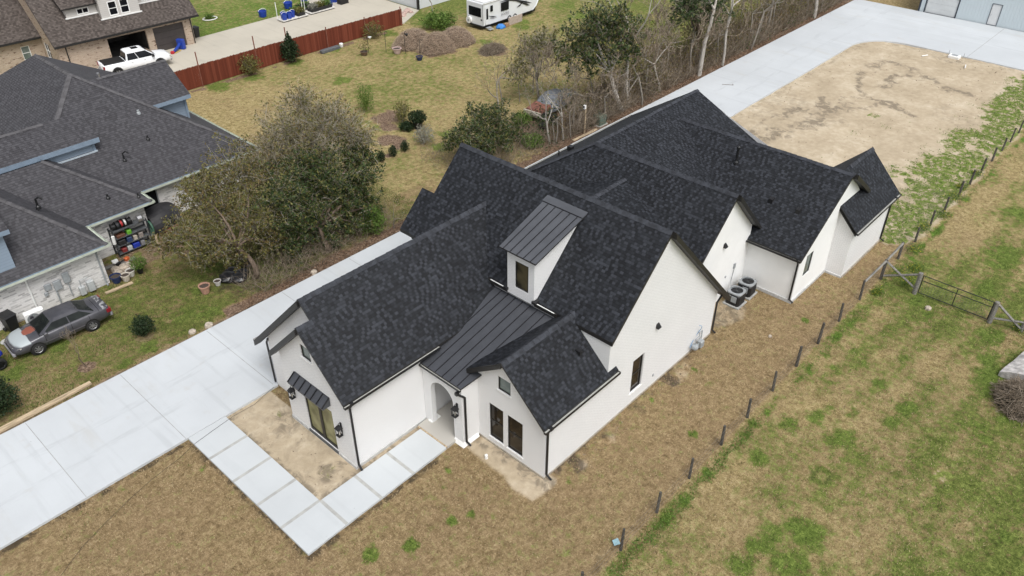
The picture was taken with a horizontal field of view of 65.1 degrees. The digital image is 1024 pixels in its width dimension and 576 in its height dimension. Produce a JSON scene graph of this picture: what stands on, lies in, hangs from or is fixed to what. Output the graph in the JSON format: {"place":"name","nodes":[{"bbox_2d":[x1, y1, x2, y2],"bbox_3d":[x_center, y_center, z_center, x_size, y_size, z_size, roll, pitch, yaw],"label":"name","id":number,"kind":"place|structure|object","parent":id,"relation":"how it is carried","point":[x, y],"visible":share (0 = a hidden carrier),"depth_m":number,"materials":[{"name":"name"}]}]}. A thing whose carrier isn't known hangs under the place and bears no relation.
{"place":"outdoors","nodes":[
{"label":"outdoors","id":0,"kind":"place"},
{"bbox_2d":[0,54,256,329],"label":"grey roofed house","id":1,"kind":"structure","parent":0,"point":[88,155],"depth_m":47.74,"materials":[{"name":"brick"}]},
{"bbox_2d":[144,189,159,221],"bbox_3d":[-22.463,-5.044,49.684,0.060,2.050,1.350,28,44,33],"label":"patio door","id":2,"kind":"structure","parent":1,"relation":"in","point":[153,194],"depth_m":49.63,"materials":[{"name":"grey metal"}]},
{"bbox_2d":[97,0,418,71],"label":"far driveway","id":3,"kind":"structure","parent":0,"point":[222,44],"depth_m":80.53,"materials":[{"name":"beige concrete"}]},
{"bbox_2d":[96,45,172,72],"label":"pickup truck","id":4,"kind":"object","parent":3,"relation":"on","point":[132,57],"visible":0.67,"depth_m":70.61,"materials":[{"name":"white paint"}]},
{"bbox_2d":[170,38,185,53],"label":"toy slide","id":5,"kind":"object","parent":3,"relation":"on","point":[180,42],"visible":1,"depth_m":75.79,"materials":[{"name":"blue plastic"}]},
{"bbox_2d":[0,0,1023,575],"bbox_3d":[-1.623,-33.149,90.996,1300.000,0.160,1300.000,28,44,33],"label":"ground","id":6,"kind":"structure","parent":0,"point":[836,108],"depth_m":37.58,"materials":[{"name":"brown soil"}]},
{"bbox_2d":[0,309,18,331],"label":"wheelie bin","id":7,"kind":"object","parent":6,"relation":"on","point":[8,319],"visible":0.98,"depth_m":41.08,"materials":[{"name":"black plastic"}]},
{"bbox_2d":[0,376,23,419],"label":"shrub","id":8,"kind":"object","parent":6,"relation":"on","point":[5,392],"visible":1,"depth_m":36.21,"materials":[{"name":"green plant"}]},
{"bbox_2d":[22,306,43,323],"bbox_3d":[-24.895,1.502,41.873,0.960,0.800,0.397,-29,45,-34],"label":"heat pump","id":9,"kind":"object","parent":6,"relation":"on","point":[36,311],"visible":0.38,"depth_m":41.58,"materials":[{"name":"white paint"}]},
{"bbox_2d":[0,381,91,432],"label":"timber plank","id":10,"kind":"object","parent":6,"relation":"on","point":[9,425],"visible":1,"depth_m":36.83,"materials":[{"name":"beige wood"}]},
{"bbox_2d":[3,295,112,356],"bbox_3d":[-23.215,1.796,40.947,4.930,1.480,2.060,-30,45,-35],"label":"sedan","id":11,"kind":"object","parent":6,"relation":"on","point":[37,334],"visible":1,"depth_m":40.40,"materials":[{"name":"grey paint"}]},
{"bbox_2d":[0,0,198,74],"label":"tan brick house","id":12,"kind":"structure","parent":6,"relation":"on","point":[89,33],"depth_m":71.17,"materials":[{"name":"brown brick"}]},
{"bbox_2d":[20,46,31,59],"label":"window","id":13,"kind":"structure","parent":12,"relation":"in","point":[26,52],"depth_m":71.24,"materials":[{"name":"glass"}]},
{"bbox_2d":[152,22,186,49],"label":"garage door","id":14,"kind":"structure","parent":12,"relation":"in","point":[166,36],"depth_m":75.74,"materials":[{"name":"metal"}]},
{"bbox_2d":[107,215,152,256],"bbox_3d":[-22.536,-3.060,47.428,0.580,1.750,2.120,28,44,33],"label":"shelf rack","id":15,"kind":"object","parent":6,"relation":"on","point":[135,230],"visible":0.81,"depth_m":47.32,"materials":[{"name":"metal"}]},
{"bbox_2d":[129,255,146,273],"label":"potted plant","id":16,"kind":"object","parent":6,"relation":"on","point":[139,268],"visible":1,"depth_m":45.44,"materials":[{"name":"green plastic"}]},
{"bbox_2d":[127,314,155,336],"bbox_3d":[-18.860,1.866,41.020,1.300,1.233,1.232,-2,36,-3],"label":"shrub","id":17,"kind":"object","parent":6,"relation":"on","point":[138,323],"visible":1,"depth_m":40.86,"materials":[{"name":"green plant"}]},
{"bbox_2d":[145,202,181,233],"bbox_3d":[-21.435,-4.219,49.267,1.732,1.492,2.040,22,41,27],"label":"patio umbrella","id":18,"kind":"object","parent":6,"relation":"on","point":[156,213],"visible":0.71,"depth_m":48.88,"materials":[{"name":"fabric"}]},
{"bbox_2d":[198,282,209,294],"bbox_3d":[-16.910,0.045,44.165,0.636,0.500,0.636,28,44,33],"label":"flower pot","id":19,"kind":"object","parent":6,"relation":"on","point":[204,287],"visible":1,"depth_m":44.06,"materials":[{"name":"ceramic"}]},
{"bbox_2d":[0,182,413,426],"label":"grass","id":20,"kind":"structure","parent":6,"relation":"on","point":[102,343],"depth_m":42.49,"materials":[{"name":"green plant"}]},
{"bbox_2d":[145,129,295,278],"bbox_3d":[-15.961,-4.471,44.883,7.076,7.394,9.482,28,44,33],"label":"oak tree","id":21,"kind":"object","parent":6,"relation":"on","point":[213,195],"visible":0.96,"depth_m":44.31,"materials":[{"name":"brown plant"}]},
{"bbox_2d":[219,271,234,282],"bbox_3d":[-16.049,-0.661,45.178,0.998,0.468,1.101,28,44,33],"label":"rubbish bag","id":22,"kind":"object","parent":6,"relation":"on","point":[224,275],"visible":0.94,"depth_m":44.93,"materials":[{"name":"black plastic"}]},
{"bbox_2d":[232,272,246,282],"bbox_3d":[-15.383,-0.629,45.175,0.857,0.421,0.918,-12,37,-16],"label":"rubbish bag","id":23,"kind":"object","parent":6,"relation":"on","point":[239,275],"visible":0.96,"depth_m":44.94,"materials":[{"name":"black plastic"}]},
{"bbox_2d":[237,53,262,74],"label":"shrub","id":24,"kind":"object","parent":6,"relation":"on","point":[252,64],"visible":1,"depth_m":70.36,"materials":[{"name":"green plant"}]},
{"bbox_2d":[174,7,402,89],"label":"wooden fence","id":25,"kind":"object","parent":6,"relation":"on","point":[198,75],"visible":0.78,"depth_m":72.85,"materials":[{"name":"wood"}]},
{"bbox_2d":[279,31,302,62],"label":"shrub","id":26,"kind":"object","parent":6,"relation":"on","point":[289,47],"visible":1,"depth_m":72.56,"materials":[{"name":"green plant"}]},
{"bbox_2d":[234,75,382,223],"bbox_3d":[-12.349,-7.991,48.311,9.018,8.798,5.741,-19,40,-24],"label":"oak tree","id":27,"kind":"object","parent":6,"relation":"on","point":[291,141],"visible":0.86,"depth_m":47.12,"materials":[{"name":"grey plant"}]},
{"bbox_2d":[222,198,405,302],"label":"undergrowth","id":28,"kind":"object","parent":6,"relation":"on","point":[302,260],"visible":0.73,"depth_m":46.29,"materials":[{"name":"brown plant"}]},
{"bbox_2d":[245,133,386,268],"bbox_3d":[-11.334,-5.641,47.368,5.867,6.290,9.729,28,44,33],"label":"oak tree","id":29,"kind":"object","parent":6,"relation":"on","point":[314,211],"visible":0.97,"depth_m":46.46,"materials":[{"name":"green plant"}]},
{"bbox_2d":[188,416,445,555],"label":"walkway","id":30,"kind":"structure","parent":6,"relation":"on","point":[318,525],"depth_m":33.31,"materials":[{"name":"concrete"}]},
{"bbox_2d":[209,435,414,528],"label":"walkway bands","id":31,"kind":"object","parent":30,"relation":"on","point":[336,514],"visible":1,"depth_m":33.09,"materials":[{"name":"concrete"}]},
{"bbox_2d":[357,82,374,110],"bbox_3d":[-11.676,-15.267,63.812,1.619,2.531,1.694,-6,36,-8],"label":"shrub","id":32,"kind":"object","parent":6,"relation":"on","point":[366,103],"visible":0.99,"depth_m":63.75,"materials":[{"name":"green plant"}]},
{"bbox_2d":[357,204,386,235],"bbox_3d":[-8.527,-4.170,48.861,1.818,1.900,1.770,-4,36,-5],"label":"shrub","id":33,"kind":"object","parent":6,"relation":"on","point":[380,217],"visible":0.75,"depth_m":48.72,"materials":[{"name":"green plant"}]},
{"bbox_2d":[361,20,383,39],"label":"shrub","id":34,"kind":"object","parent":6,"relation":"on","point":[373,34],"visible":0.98,"depth_m":78.33,"materials":[{"name":"green plant"}]},
{"bbox_2d":[392,190,409,228],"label":"young tree","id":35,"kind":"object","parent":6,"relation":"on","point":[401,210],"visible":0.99,"depth_m":48.26,"materials":[{"name":"green plant"}]},
{"bbox_2d":[393,98,411,122],"bbox_3d":[-8.549,-13.687,62.036,1.422,2.150,1.418,11,37,15],"label":"shrub","id":36,"kind":"object","parent":6,"relation":"on","point":[402,114],"visible":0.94,"depth_m":61.92,"materials":[{"name":"green plant"}]},
{"bbox_2d":[398,120,414,131],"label":"shrub","id":37,"kind":"object","parent":6,"relation":"on","point":[406,125],"visible":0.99,"depth_m":61.23,"materials":[{"name":"green plant"}]},
{"bbox_2d":[391,27,428,51],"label":"brush heap","id":38,"kind":"object","parent":6,"relation":"on","point":[414,36],"visible":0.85,"depth_m":76.24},
{"bbox_2d":[408,110,426,128],"bbox_3d":[-7.249,-12.923,61.449,1.587,1.462,1.552,28,44,33],"label":"shrub","id":39,"kind":"object","parent":6,"relation":"on","point":[416,118],"visible":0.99,"depth_m":61.16,"materials":[{"name":"green plant"}]},
{"bbox_2d":[389,0,448,9],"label":"metal shed","id":40,"kind":"structure","parent":6,"relation":"on","point":[418,4],"depth_m":87.29,"materials":[{"name":"white metal"}]},
{"bbox_2d":[412,123,434,143],"bbox_3d":[-6.455,-11.332,59.134,1.866,1.632,1.784,8,36,11],"label":"shrub","id":41,"kind":"object","parent":6,"relation":"on","point":[421,136],"visible":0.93,"depth_m":59.06,"materials":[{"name":"grey plant"}]},
{"bbox_2d":[417,31,455,56],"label":"brush heap","id":42,"kind":"object","parent":6,"relation":"on","point":[438,43],"visible":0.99,"depth_m":75.12,"materials":[{"name":"brown plant"}]},
{"bbox_2d":[418,401,455,448],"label":"porch floor","id":43,"kind":"structure","parent":6,"relation":"on","point":[441,429],"depth_m":35.83,"materials":[{"name":"concrete"}]},
{"bbox_2d":[418,8,457,30],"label":"shrub","id":44,"kind":"object","parent":6,"relation":"on","point":[444,20],"visible":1,"depth_m":80.67,"materials":[{"name":"green plant"}]},
{"bbox_2d":[443,26,475,47],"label":"brush heap","id":45,"kind":"object","parent":6,"relation":"on","point":[459,36],"visible":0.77,"depth_m":76.94,"materials":[{"name":"brown plant"}]},
{"bbox_2d":[439,97,529,154],"bbox_3d":[-1.782,-11.008,56.514,4.768,4.206,6.548,18,39,23],"label":"evergreen tree","id":46,"kind":"object","parent":6,"relation":"on","point":[490,136],"visible":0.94,"depth_m":56.02,"materials":[{"name":"green plant"}]},
{"bbox_2d":[477,39,507,55],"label":"twig heap","id":47,"kind":"object","parent":6,"relation":"on","point":[490,48],"visible":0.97,"depth_m":75.43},
{"bbox_2d":[474,51,514,103],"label":"bare tree","id":48,"kind":"object","parent":6,"relation":"on","point":[504,65],"visible":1,"depth_m":60.84,"materials":[{"name":"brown plant"}]},
{"bbox_2d":[466,0,537,29],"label":"travel trailer","id":49,"kind":"object","parent":6,"relation":"on","point":[484,13],"visible":0.9,"depth_m":81.22,"materials":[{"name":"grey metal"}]},
{"bbox_2d":[420,99,604,177],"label":"undergrowth","id":50,"kind":"object","parent":6,"relation":"on","point":[558,137],"visible":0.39,"depth_m":58.77,"materials":[{"name":"plant"}]},
{"bbox_2d":[511,110,532,126],"bbox_3d":[0.759,-13.032,61.877,1.762,1.164,1.778,0,36,0],"label":"shrub","id":51,"kind":"object","parent":6,"relation":"on","point":[526,116],"visible":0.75,"depth_m":61.78,"materials":[{"name":"green plant"}]},
{"bbox_2d":[498,39,554,102],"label":"sapling","id":52,"kind":"object","parent":6,"relation":"on","point":[516,61],"visible":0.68,"depth_m":63.71,"materials":[{"name":"brown plant"}]},
{"bbox_2d":[520,132,544,148],"bbox_3d":[1.399,-10.868,59.056,1.892,0.927,1.881,-14,38,-19],"label":"shrub","id":53,"kind":"object","parent":6,"relation":"on","point":[540,139],"visible":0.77,"depth_m":58.83,"materials":[{"name":"green plant"}]},
{"bbox_2d":[499,20,574,97],"bbox_3d":[1.569,-18.210,64.722,4.779,6.348,7.060,28,44,33],"label":"evergreen tree","id":54,"kind":"object","parent":6,"relation":"on","point":[541,38],"visible":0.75,"depth_m":63.84,"materials":[{"name":"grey plant"}]},
{"bbox_2d":[235,3,846,307],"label":"leaf litter","id":55,"kind":"object","parent":6,"relation":"on","point":[618,118],"visible":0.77,"depth_m":59.08,"materials":[{"name":"brown plant"}]},
{"bbox_2d":[517,67,566,143],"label":"bare tree","id":56,"kind":"object","parent":6,"relation":"on","point":[548,136],"visible":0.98,"depth_m":57.52,"materials":[{"name":"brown plant"}]},
{"bbox_2d":[523,88,577,121],"bbox_3d":[3.275,-15.139,64.398,1.864,1.631,5.866,23,42,29],"label":"covered wreck","id":57,"kind":"object","parent":6,"relation":"on","point":[542,104],"visible":0.49,"depth_m":63.33,"materials":[{"name":"grey fabric"}]},
{"bbox_2d":[523,54,583,138],"bbox_3d":[2.441,-14.250,59.281,3.769,6.358,7.084,-21,41,-27],"label":"bare tree","id":58,"kind":"object","parent":6,"relation":"on","point":[550,101],"visible":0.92,"depth_m":58.50,"materials":[{"name":"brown plant"}]},
{"bbox_2d":[547,60,584,137],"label":"sapling","id":59,"kind":"object","parent":6,"relation":"on","point":[561,72],"visible":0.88,"depth_m":58.26,"materials":[{"name":"brown plant"}]},
{"bbox_2d":[526,39,613,125],"bbox_3d":[4.283,-13.877,58.185,6.818,7.174,2.965,22,41,27],"label":"sapling","id":60,"kind":"object","parent":6,"relation":"on","point":[550,49],"visible":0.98,"depth_m":57.53,"materials":[{"name":"brown plant"}]},
{"bbox_2d":[552,96,589,142],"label":"sapling","id":61,"kind":"object","parent":6,"relation":"on","point":[572,116],"visible":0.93,"depth_m":57.37,"materials":[{"name":"grey plant"}]},
{"bbox_2d":[555,88,587,143],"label":"sapling","id":62,"kind":"object","parent":6,"relation":"on","point":[567,100],"visible":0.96,"depth_m":56.81,"materials":[{"name":"grey plant"}]},
{"bbox_2d":[253,89,901,480],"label":"white house","id":63,"kind":"structure","parent":6,"relation":"on","point":[547,317],"depth_m":35.42,"materials":[{"name":"paint"}]},
{"bbox_2d":[300,344,312,365],"bbox_3d":[-8.332,2.661,32.465,0.770,0.770,0.135,28,44,33],"label":"window","id":64,"kind":"structure","parent":63,"relation":"in","point":[305,353],"depth_m":32.57,"materials":[{"name":"grey glass"}]},
{"bbox_2d":[305,397,338,453],"bbox_3d":[-8.190,5.727,34.495,2.120,2.480,0.160,28,44,33],"label":"french door","id":65,"kind":"structure","parent":63,"relation":"in","point":[321,421],"depth_m":34.69,"materials":[{"name":"beige glass"}]},
{"bbox_2d":[489,403,503,446],"bbox_3d":[-0.646,5.808,34.296,0.910,2.040,0.135,28,44,33],"label":"window","id":66,"kind":"structure","parent":63,"relation":"in","point":[496,415],"depth_m":34.40,"materials":[{"name":"black glass"}]},
{"bbox_2d":[497,377,510,398],"bbox_3d":[-0.296,4.008,32.611,0.800,0.810,0.135,28,44,33],"label":"window","id":67,"kind":"structure","parent":63,"relation":"in","point":[504,385],"depth_m":32.68,"materials":[{"name":"grey glass"}]},
{"bbox_2d":[506,415,522,459],"bbox_3d":[0.145,6.240,33.710,0.960,2.020,0.135,28,44,33],"label":"window","id":68,"kind":"structure","parent":63,"relation":"in","point":[515,429],"depth_m":33.79,"materials":[{"name":"brown glass"}]},
{"bbox_2d":[629,354,642,395],"bbox_3d":[5.649,3.886,36.474,0.165,2.030,0.980,28,44,33],"label":"window","id":69,"kind":"structure","parent":63,"relation":"in","point":[637,364],"depth_m":36.65,"materials":[{"name":"brown glass"}]},
{"bbox_2d":[593,112,607,127],"bbox_3d":[6.781,-13.091,62.269,0.960,0.820,1.000,28,44,33],"label":"transformer box","id":70,"kind":"object","parent":6,"relation":"on","point":[603,120],"visible":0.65,"depth_m":62.00,"materials":[{"name":"metal"}]},
{"bbox_2d":[550,0,652,112],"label":"evergreen tree","id":71,"kind":"object","parent":6,"relation":"on","point":[602,23],"visible":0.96,"depth_m":60.92,"materials":[{"name":"green plant"}]},
{"bbox_2d":[230,42,1006,484],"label":"soil clods","id":72,"kind":"object","parent":6,"relation":"on","point":[716,340],"visible":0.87,"depth_m":39.40,"materials":[{"name":"brown soil"}]},
{"bbox_2d":[604,68,633,112],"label":"sapling","id":73,"kind":"object","parent":6,"relation":"on","point":[616,79],"visible":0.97,"depth_m":59.95,"materials":[{"name":"grey plant"}]},
{"bbox_2d":[583,0,660,105],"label":"bare tree","id":74,"kind":"object","parent":6,"relation":"on","point":[626,82],"visible":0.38,"depth_m":62.85,"materials":[{"name":"brown plant"}]},
{"bbox_2d":[607,30,638,101],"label":"sapling","id":75,"kind":"object","parent":6,"relation":"on","point":[622,57],"visible":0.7,"depth_m":61.60,"materials":[{"name":"grey plant"}]},
{"bbox_2d":[600,25,667,109],"bbox_3d":[8.664,-17.585,63.376,6.803,7.158,2.958,21,41,27],"label":"sapling","id":76,"kind":"object","parent":6,"relation":"on","point":[649,36],"visible":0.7,"depth_m":60.98,"materials":[{"name":"grey plant"}]},
{"bbox_2d":[621,0,673,80],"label":"sapling","id":77,"kind":"object","parent":6,"relation":"on","point":[653,5],"visible":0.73,"depth_m":65.55,"materials":[{"name":"grey plant"}]},
{"bbox_2d":[628,47,680,99],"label":"sapling","id":78,"kind":"object","parent":6,"relation":"on","point":[656,69],"visible":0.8,"depth_m":63.54,"materials":[{"name":"grey plant"}]},
{"bbox_2d":[637,37,681,87],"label":"sapling","id":79,"kind":"object","parent":6,"relation":"on","point":[662,62],"visible":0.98,"depth_m":62.78,"materials":[{"name":"grey plant"}]},
{"bbox_2d":[650,21,679,80],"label":"sapling","id":80,"kind":"object","parent":6,"relation":"on","point":[672,53],"visible":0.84,"depth_m":66.93,"materials":[{"name":"grey plant"}]},
{"bbox_2d":[645,0,702,62],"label":"bare tree","id":81,"kind":"object","parent":6,"relation":"on","point":[668,22],"visible":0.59,"depth_m":68.19,"materials":[{"name":"brown plant"}]},
{"bbox_2d":[515,0,833,150],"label":"vine leaves","id":82,"kind":"object","parent":6,"relation":"on","point":[681,25],"visible":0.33,"depth_m":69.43,"materials":[{"name":"green plant"}]},
{"bbox_2d":[650,2,718,74],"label":"sapling","id":83,"kind":"object","parent":6,"relation":"on","point":[666,15],"visible":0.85,"depth_m":66.79,"materials":[{"name":"grey plant"}]},
{"bbox_2d":[551,0,844,141],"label":"undergrowth","id":84,"kind":"object","parent":6,"relation":"on","point":[610,104],"depth_m":71.04,"materials":[{"name":"brown plant"}]},
{"bbox_2d":[664,0,737,64],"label":"evergreen tree","id":85,"kind":"object","parent":6,"relation":"on","point":[692,5],"visible":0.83,"depth_m":68.46,"materials":[{"name":"green plant"}]},
{"bbox_2d":[680,21,728,72],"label":"sapling","id":86,"kind":"object","parent":6,"relation":"on","point":[718,25],"visible":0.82,"depth_m":69.72,"materials":[{"name":"grey plant"}]},
{"bbox_2d":[678,6,734,75],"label":"sapling","id":87,"kind":"object","parent":6,"relation":"on","point":[710,31],"visible":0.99,"depth_m":65.60,"materials":[{"name":"grey plant"}]},
{"bbox_2d":[697,0,716,75],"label":"bare tree","id":88,"kind":"object","parent":6,"relation":"on","point":[700,67],"visible":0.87,"depth_m":69.32,"materials":[{"name":"grey plant"}]},
{"bbox_2d":[721,0,739,65],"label":"bare tree","id":89,"kind":"object","parent":6,"relation":"on","point":[725,40],"visible":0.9,"depth_m":71.34,"materials":[{"name":"grey plant"}]},
{"bbox_2d":[722,285,746,309],"bbox_3d":[12.075,0.444,43.282,0.960,0.879,0.960,28,44,33],"label":"air conditioner","id":90,"kind":"object","parent":6,"relation":"on","point":[737,301],"visible":0.94,"depth_m":43.05,"materials":[{"name":"grey metal"}]},
{"bbox_2d":[716,0,772,62],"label":"sapling","id":91,"kind":"object","parent":6,"relation":"on","point":[747,20],"visible":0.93,"depth_m":72.06,"materials":[{"name":"grey plant"}]},
{"bbox_2d":[738,276,756,299],"bbox_3d":[12.874,-0.061,43.988,0.960,0.879,0.960,27,43,32],"label":"air conditioner","id":92,"kind":"object","parent":6,"relation":"on","point":[748,283],"visible":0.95,"depth_m":43.73,"materials":[{"name":"grey metal"}]},
{"bbox_2d":[581,120,1023,575],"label":"wire fence","id":93,"kind":"object","parent":6,"relation":"on","point":[722,435],"visible":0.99,"depth_m":39.69,"materials":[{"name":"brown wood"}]},
{"bbox_2d":[606,149,1021,575],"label":"weeds","id":94,"kind":"object","parent":6,"relation":"on","point":[673,516],"visible":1,"depth_m":33.02,"materials":[{"name":"green plant"}]},
{"bbox_2d":[865,242,923,294],"bbox_3d":[21.580,-0.670,44.545,2.195,1.420,5.576,28,44,33],"label":"brace fence","id":95,"kind":"object","parent":6,"relation":"on","point":[918,280],"visible":0.98,"depth_m":44.38,"materials":[{"name":"grey wood"}]},
{"bbox_2d":[821,77,1023,243],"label":"weeds","id":96,"kind":"object","parent":6,"relation":"on","point":[1013,124],"visible":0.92,"depth_m":57.22,"materials":[{"name":"green plant"}]},
{"bbox_2d":[869,167,1023,335],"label":"weeds","id":97,"kind":"object","parent":6,"relation":"on","point":[878,291],"visible":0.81,"depth_m":47.54,"materials":[{"name":"green plant"}]},
{"bbox_2d":[918,0,1023,31],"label":"metal workshop","id":98,"kind":"structure","parent":6,"relation":"on","point":[1007,14],"depth_m":81.98,"materials":[{"name":"grey metal"}]},
{"bbox_2d":[923,0,960,17],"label":"roll up door","id":99,"kind":"structure","parent":98,"relation":"in","point":[947,8],"depth_m":84.37,"materials":[{"name":"white metal"}]},
{"bbox_2d":[986,3,1002,25],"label":"walk door","id":100,"kind":"structure","parent":98,"relation":"in","point":[996,9],"depth_m":81.44,"materials":[{"name":"metal"}]},
{"bbox_2d":[987,301,1023,332],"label":"brace fence","id":101,"kind":"object","parent":6,"relation":"on","point":[996,306],"visible":1,"depth_m":41.48,"materials":[{"name":"grey wood"}]},
{"bbox_2d":[918,275,994,318],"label":"farm gate","id":102,"kind":"structure","parent":101,"relation":"attached to","point":[955,296],"depth_m":42.79,"materials":[{"name":"metal"}]},
{"bbox_2d":[989,374,1023,426],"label":"brush heap","id":103,"kind":"object","parent":6,"relation":"on","point":[1008,396],"visible":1,"depth_m":36.71,"materials":[{"name":"brown plant"}]},
{"bbox_2d":[998,352,1023,380],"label":"tarp","id":104,"kind":"object","parent":6,"relation":"on","point":[1015,367],"visible":0.94,"depth_m":38.55,"materials":[{"name":"grey plastic"}]},
{"bbox_2d":[0,0,1023,549],"bbox_3d":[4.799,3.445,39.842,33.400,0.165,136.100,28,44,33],"label":"driveway","id":105,"kind":"structure","parent":0,"point":[104,436],"depth_m":38.63,"materials":[{"name":"concrete"}]},
{"bbox_2d":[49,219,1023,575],"bbox_3d":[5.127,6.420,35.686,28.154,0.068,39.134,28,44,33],"label":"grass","id":106,"kind":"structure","parent":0,"point":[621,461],"depth_m":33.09,"materials":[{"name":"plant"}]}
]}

